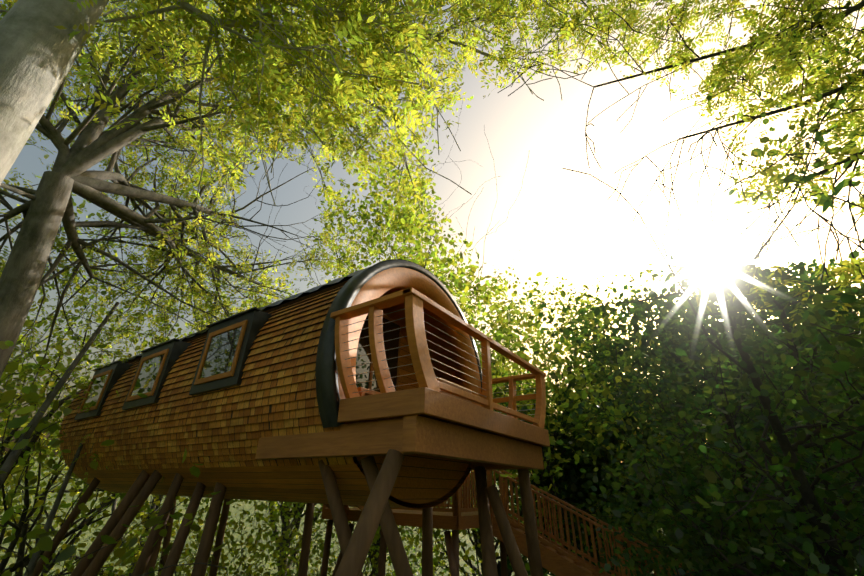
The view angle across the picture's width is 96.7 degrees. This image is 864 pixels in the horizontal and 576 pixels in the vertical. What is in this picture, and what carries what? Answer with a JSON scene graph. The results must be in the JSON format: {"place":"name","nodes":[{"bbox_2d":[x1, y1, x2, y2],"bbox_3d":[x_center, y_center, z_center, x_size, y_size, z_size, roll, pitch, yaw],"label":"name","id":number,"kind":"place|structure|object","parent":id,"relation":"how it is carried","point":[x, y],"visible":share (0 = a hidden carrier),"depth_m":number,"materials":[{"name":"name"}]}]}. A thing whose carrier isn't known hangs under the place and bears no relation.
{"place":"outdoors","nodes":[
{"label":"outdoors","id":0,"kind":"place"},
{"bbox_2d":[73,463,468,508],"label":"barrel belly boards","id":1,"kind":"object","parent":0,"point":[302,484],"visible":0.56,"depth_m":5.59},
{"bbox_2d":[0,0,620,233],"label":"tree","id":2,"kind":"object","parent":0,"point":[368,37],"depth_m":3.56,"materials":[{"name":"green plant"}]},
{"bbox_2d":[0,455,856,575],"bbox_3d":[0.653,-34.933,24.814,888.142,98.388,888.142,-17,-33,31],"label":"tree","id":3,"kind":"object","parent":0,"point":[243,506],"depth_m":37.46,"materials":[{"name":"green plant"}]},
{"bbox_2d":[0,334,135,449],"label":"tree","id":4,"kind":"object","parent":3,"relation":"on","point":[41,425],"depth_m":8.52,"materials":[{"name":"green plant"}]},
{"bbox_2d":[0,282,189,575],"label":"tree","id":5,"kind":"object","parent":3,"relation":"on","point":[39,503],"depth_m":10.97,"materials":[{"name":"green plant"}]},
{"bbox_2d":[49,520,209,575],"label":"tree","id":6,"kind":"object","parent":3,"relation":"on","point":[100,523],"depth_m":9.19,"materials":[{"name":"green plant"}]},
{"bbox_2d":[0,154,277,575],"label":"tree","id":7,"kind":"object","parent":3,"relation":"on","point":[45,543],"depth_m":8.43,"materials":[{"name":"green plant"}]},
{"bbox_2d":[9,480,269,575],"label":"tree","id":8,"kind":"object","parent":3,"relation":"on","point":[200,521],"depth_m":8.65,"materials":[{"name":"green plant"}]},
{"bbox_2d":[0,250,301,575],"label":"tree","id":9,"kind":"object","parent":3,"relation":"on","point":[41,485],"depth_m":16.49,"materials":[{"name":"green plant"}]},
{"bbox_2d":[43,480,263,575],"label":"tree","id":10,"kind":"object","parent":3,"relation":"on","point":[261,570],"visible":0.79,"depth_m":5.42,"materials":[{"name":"green plant"}]},
{"bbox_2d":[9,492,338,575],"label":"tree","id":11,"kind":"object","parent":3,"relation":"on","point":[250,539],"depth_m":11.36,"materials":[{"name":"green plant"}]},
{"bbox_2d":[115,522,254,575],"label":"tree","id":12,"kind":"object","parent":3,"relation":"on","point":[220,564],"depth_m":9.95,"materials":[{"name":"green plant"}]},
{"bbox_2d":[0,0,402,575],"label":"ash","id":13,"kind":"object","parent":3,"relation":"on","point":[46,209],"depth_m":7.96},
{"bbox_2d":[122,502,376,575],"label":"tree","id":14,"kind":"object","parent":3,"relation":"on","point":[258,573],"depth_m":12.47,"materials":[{"name":"green plant"}]},
{"bbox_2d":[156,262,359,575],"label":"tree","id":15,"kind":"object","parent":3,"relation":"on","point":[297,520],"depth_m":17.67,"materials":[{"name":"green plant"}]},
{"bbox_2d":[32,449,542,575],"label":"support stilts","id":16,"kind":"object","parent":3,"relation":"on","point":[355,546],"visible":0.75,"depth_m":5.69,"materials":[{"name":"brown wood"}]},
{"bbox_2d":[123,259,460,362],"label":"roof ridge","id":17,"kind":"structure","parent":16,"relation":"on","point":[305,293],"depth_m":6.69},
{"bbox_2d":[59,280,354,470],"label":"barrel shingles","id":18,"kind":"object","parent":17,"relation":"on","point":[273,394],"visible":0.62,"depth_m":5.58,"materials":[{"name":"brown wood"}]},
{"bbox_2d":[74,360,132,420],"bbox_3d":[-7.126,2.413,8.800,1.410,1.210,1.010,-17,-33,31],"label":"dormer","id":19,"kind":"object","parent":18,"relation":"on","point":[106,378],"visible":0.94,"depth_m":8.35,"materials":[{"name":"metal"}]},
{"bbox_2d":[122,338,191,409],"bbox_3d":[-4.985,1.754,7.460,1.430,1.210,1.010,-17,-33,31],"label":"dormer","id":20,"kind":"object","parent":18,"relation":"on","point":[156,364],"visible":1,"depth_m":7.02,"materials":[{"name":"metal"}]},
{"bbox_2d":[189,307,271,394],"bbox_3d":[-2.918,1.118,6.167,1.390,1.210,1.010,-17,-33,31],"label":"dormer","id":21,"kind":"object","parent":18,"relation":"on","point":[229,343],"visible":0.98,"depth_m":5.73,"materials":[{"name":"metal"}]},
{"bbox_2d":[356,313,469,503],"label":"end wall","id":22,"kind":"structure","parent":17,"relation":"attached to","point":[421,479],"depth_m":5.34,"materials":[{"name":"brown wood"}]},
{"bbox_2d":[356,313,400,392],"bbox_3d":[-1.044,1.298,6.531,0.090,2.000,1.500,-17,-33,31],"label":"porch door","id":23,"kind":"structure","parent":22,"relation":"in","point":[389,354],"depth_m":6.66,"materials":[{"name":"clear glass"}]},
{"bbox_2d":[353,457,472,473],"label":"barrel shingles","id":24,"kind":"object","parent":17,"relation":"attached to","point":[469,468],"depth_m":7.39,"materials":[{"name":"brown wood"}]},
{"bbox_2d":[255,387,549,469],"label":"platform beams","id":25,"kind":"structure","parent":16,"relation":"on","point":[425,421],"depth_m":4.12,"materials":[{"name":"brown wood"}]},
{"bbox_2d":[338,267,481,423],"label":"end wall","id":26,"kind":"structure","parent":25,"relation":"on","point":[387,282],"depth_m":6.96,"materials":[{"name":"brown wood"}]},
{"bbox_2d":[315,260,482,427],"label":"arch trim","id":27,"kind":"structure","parent":26,"relation":"attached to","point":[327,388],"depth_m":4.50,"materials":[{"name":"black metal"}]},
{"bbox_2d":[357,378,471,402],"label":"balcony floor","id":28,"kind":"structure","parent":25,"relation":"on","point":[366,393],"depth_m":4.63,"materials":[{"name":"brown wood"}]},
{"bbox_2d":[330,287,545,427],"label":"balcony rails","id":29,"kind":"object","parent":25,"relation":"on","point":[414,300],"visible":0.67,"depth_m":4.33,"materials":[{"name":"brown wood"}]},
{"bbox_2d":[343,309,535,424],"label":"railing cables","id":30,"kind":"object","parent":29,"relation":"attached to","point":[430,358],"visible":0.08,"depth_m":4.27,"materials":[{"name":"silver metal"}]},
{"bbox_2d":[214,500,478,575],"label":"tree","id":31,"kind":"object","parent":3,"relation":"on","point":[401,530],"depth_m":13.38,"materials":[{"name":"green plant"}]},
{"bbox_2d":[242,74,532,575],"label":"tree","id":32,"kind":"object","parent":3,"relation":"on","point":[414,230],"depth_m":17.97,"materials":[{"name":"green plant"}]},
{"bbox_2d":[320,520,507,575],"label":"support stilts","id":33,"kind":"object","parent":3,"relation":"on","point":[452,545],"visible":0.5,"depth_m":8.78,"materials":[{"name":"brown wood"}]},
{"bbox_2d":[391,383,588,575],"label":"tree","id":34,"kind":"object","parent":3,"relation":"on","point":[472,542],"depth_m":18.45,"materials":[{"name":"green plant"}]},
{"bbox_2d":[321,470,693,575],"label":"timber deck stairs","id":35,"kind":"structure","parent":3,"relation":"on","point":[557,559],"depth_m":8.37,"materials":[{"name":"brown wood"}]},
{"bbox_2d":[324,504,363,515],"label":"link steps","id":36,"kind":"structure","parent":35,"relation":"on","point":[346,507],"depth_m":9.27,"materials":[{"name":"brown wood"}]},
{"bbox_2d":[349,507,477,515],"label":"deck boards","id":37,"kind":"object","parent":35,"relation":"on","point":[434,512],"visible":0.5,"depth_m":9.21,"materials":[{"name":"brown wood"}]},
{"bbox_2d":[372,248,729,575],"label":"tree","id":38,"kind":"object","parent":3,"relation":"on","point":[499,336],"depth_m":12.54,"materials":[{"name":"green plant"}]},
{"bbox_2d":[475,328,675,575],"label":"tree","id":39,"kind":"object","parent":3,"relation":"on","point":[572,482],"depth_m":14.14,"materials":[{"name":"green plant"}]},
{"bbox_2d":[451,203,708,529],"bbox_3d":[7.088,7.019,22.906,18.402,21.653,15.936,-17,-33,31],"label":"tree","id":40,"kind":"object","parent":3,"relation":"on","point":[573,296],"depth_m":20.11,"materials":[{"name":"green plant"}]},
{"bbox_2d":[484,255,773,449],"bbox_3d":[12.176,8.292,23.302,20.044,20.568,16.362,-17,-33,31],"label":"tree","id":41,"kind":"object","parent":3,"relation":"on","point":[670,274],"depth_m":24.01,"materials":[{"name":"green plant"}]},
{"bbox_2d":[473,291,804,575],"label":"tree","id":42,"kind":"object","parent":3,"relation":"on","point":[591,448],"depth_m":13.10,"materials":[{"name":"green plant"}]},
{"bbox_2d":[488,1,863,575],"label":"tree","id":43,"kind":"object","parent":3,"relation":"on","point":[809,413],"depth_m":4.29,"materials":[{"name":"green plant"}]},
{"bbox_2d":[446,0,863,328],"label":"foliage","id":44,"kind":"object","parent":43,"relation":"attached to","point":[788,66],"depth_m":4.45,"materials":[{"name":"green plant"}]},
{"bbox_2d":[541,201,863,575],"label":"tree","id":45,"kind":"object","parent":3,"relation":"on","point":[722,279],"depth_m":11.57,"materials":[{"name":"green plant"}]},
{"bbox_2d":[558,274,863,567],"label":"tree","id":46,"kind":"object","parent":3,"relation":"on","point":[658,301],"depth_m":14.04,"materials":[{"name":"green plant"}]},
{"bbox_2d":[560,236,861,490],"bbox_3d":[12.717,4.646,14.543,14.980,19.367,15.022,-17,-33,31],"label":"tree","id":47,"kind":"object","parent":3,"relation":"on","point":[738,321],"depth_m":13.72,"materials":[{"name":"green plant"}]},
{"bbox_2d":[568,176,863,575],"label":"tree","id":48,"kind":"object","parent":3,"relation":"on","point":[701,400],"depth_m":6.34,"materials":[{"name":"green plant"}]},
{"bbox_2d":[725,254,863,575],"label":"tree","id":49,"kind":"object","parent":3,"relation":"on","point":[831,260],"depth_m":15.72,"materials":[{"name":"green plant"}]},
{"bbox_2d":[0,0,863,473],"label":"sky","id":50,"kind":"structure","parent":0,"point":[567,214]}
]}

